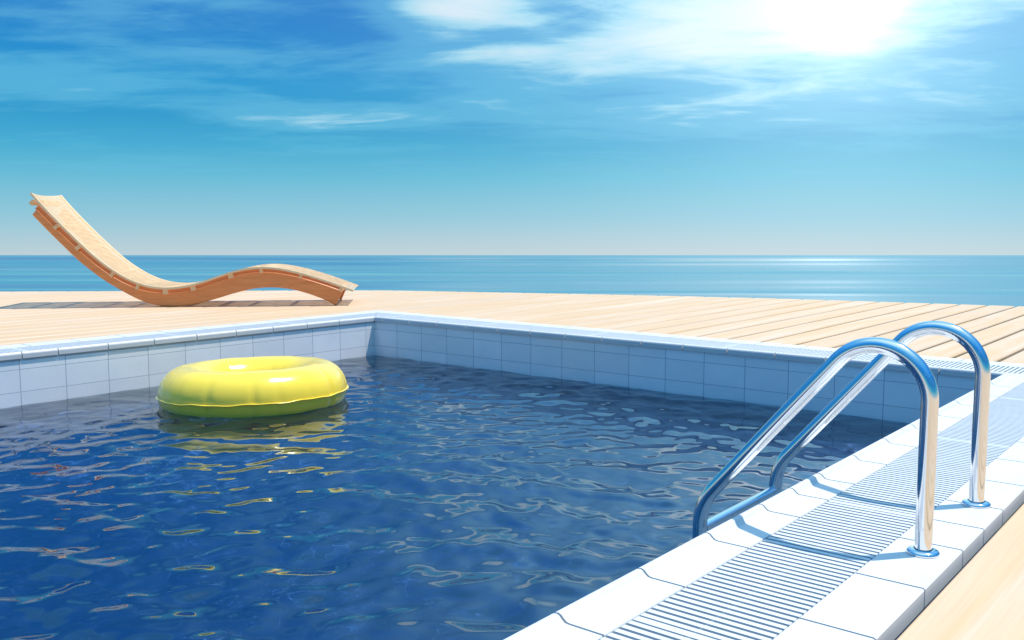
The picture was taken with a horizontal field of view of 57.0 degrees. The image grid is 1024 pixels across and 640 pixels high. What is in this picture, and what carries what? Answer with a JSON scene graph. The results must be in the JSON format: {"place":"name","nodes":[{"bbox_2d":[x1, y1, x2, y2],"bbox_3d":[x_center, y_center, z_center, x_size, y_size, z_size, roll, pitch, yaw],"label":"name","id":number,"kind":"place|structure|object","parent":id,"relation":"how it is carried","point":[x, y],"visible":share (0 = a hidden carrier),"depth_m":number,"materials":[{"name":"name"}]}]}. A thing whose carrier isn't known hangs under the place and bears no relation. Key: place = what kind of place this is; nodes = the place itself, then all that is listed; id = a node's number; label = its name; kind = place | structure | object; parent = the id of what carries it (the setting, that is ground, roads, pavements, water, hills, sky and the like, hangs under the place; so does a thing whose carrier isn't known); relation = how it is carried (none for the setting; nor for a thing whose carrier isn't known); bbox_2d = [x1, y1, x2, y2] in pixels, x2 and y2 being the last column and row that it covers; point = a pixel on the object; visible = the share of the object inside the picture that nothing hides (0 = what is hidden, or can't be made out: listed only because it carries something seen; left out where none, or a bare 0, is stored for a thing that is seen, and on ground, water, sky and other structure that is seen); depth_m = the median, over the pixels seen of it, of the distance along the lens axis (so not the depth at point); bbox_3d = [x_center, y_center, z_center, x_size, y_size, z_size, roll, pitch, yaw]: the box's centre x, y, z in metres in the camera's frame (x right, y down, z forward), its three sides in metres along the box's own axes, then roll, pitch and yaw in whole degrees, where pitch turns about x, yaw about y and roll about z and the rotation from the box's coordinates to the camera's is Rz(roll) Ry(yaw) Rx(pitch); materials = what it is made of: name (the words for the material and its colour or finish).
{"place":"outdoors","nodes":[
{"label":"outdoors","id":0,"kind":"place"},
{"bbox_2d":[0,255,1023,306],"bbox_3d":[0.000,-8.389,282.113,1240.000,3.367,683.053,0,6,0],"label":"sea water","id":1,"kind":"structure","parent":0,"point":[988,280],"depth_m":384.84,"materials":[{"name":"blue liquid"}]},
{"bbox_2d":[0,0,1023,254],"label":"sky","id":2,"kind":"structure","parent":0,"point":[170,127],"materials":[{"name":"blue"}]},
{"bbox_2d":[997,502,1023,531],"bbox_3d":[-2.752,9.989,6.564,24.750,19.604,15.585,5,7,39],"label":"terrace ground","id":3,"kind":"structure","parent":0,"point":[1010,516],"depth_m":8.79,"materials":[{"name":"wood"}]},
{"bbox_2d":[0,290,1023,639],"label":"wooden deck","id":4,"kind":"structure","parent":3,"relation":"on","point":[980,596],"depth_m":7.69,"materials":[{"name":"brown wood"}]},
{"bbox_2d":[29,193,357,305],"bbox_3d":[-3.003,-0.688,9.164,2.929,1.062,0.734,-1,6,-6],"label":"sun lounger","id":5,"kind":"object","parent":4,"relation":"on","point":[121,275],"visible":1,"depth_m":8.90,"materials":[{"name":"brown wood"}]},
{"bbox_2d":[0,310,1023,639],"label":"swimming pool","id":6,"kind":"structure","parent":4,"relation":"in","point":[822,554],"depth_m":3.18,"materials":[{"name":"white tile"}]},
{"bbox_2d":[0,355,909,639],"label":"pool water","id":7,"kind":"structure","parent":6,"relation":"in","point":[396,499],"depth_m":3.60,"materials":[{"name":"blue liquid"}]},
{"bbox_2d":[155,356,348,417],"bbox_3d":[-1.551,0.418,5.675,1.119,0.318,1.119,0,4,19],"label":"inflatable ring","id":8,"kind":"object","parent":7,"relation":"on","point":[249,387],"visible":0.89,"depth_m":5.25,"materials":[{"name":"yellow plastic"}]},
{"bbox_2d":[692,321,990,558],"bbox_3d":[0.883,0.610,2.533,0.622,1.203,0.557,5,7,39],"label":"pool ladder","id":9,"kind":"object","parent":6,"relation":"attached to","point":[887,351],"visible":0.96,"depth_m":2.46,"materials":[{"name":"silver metal"}]}
]}

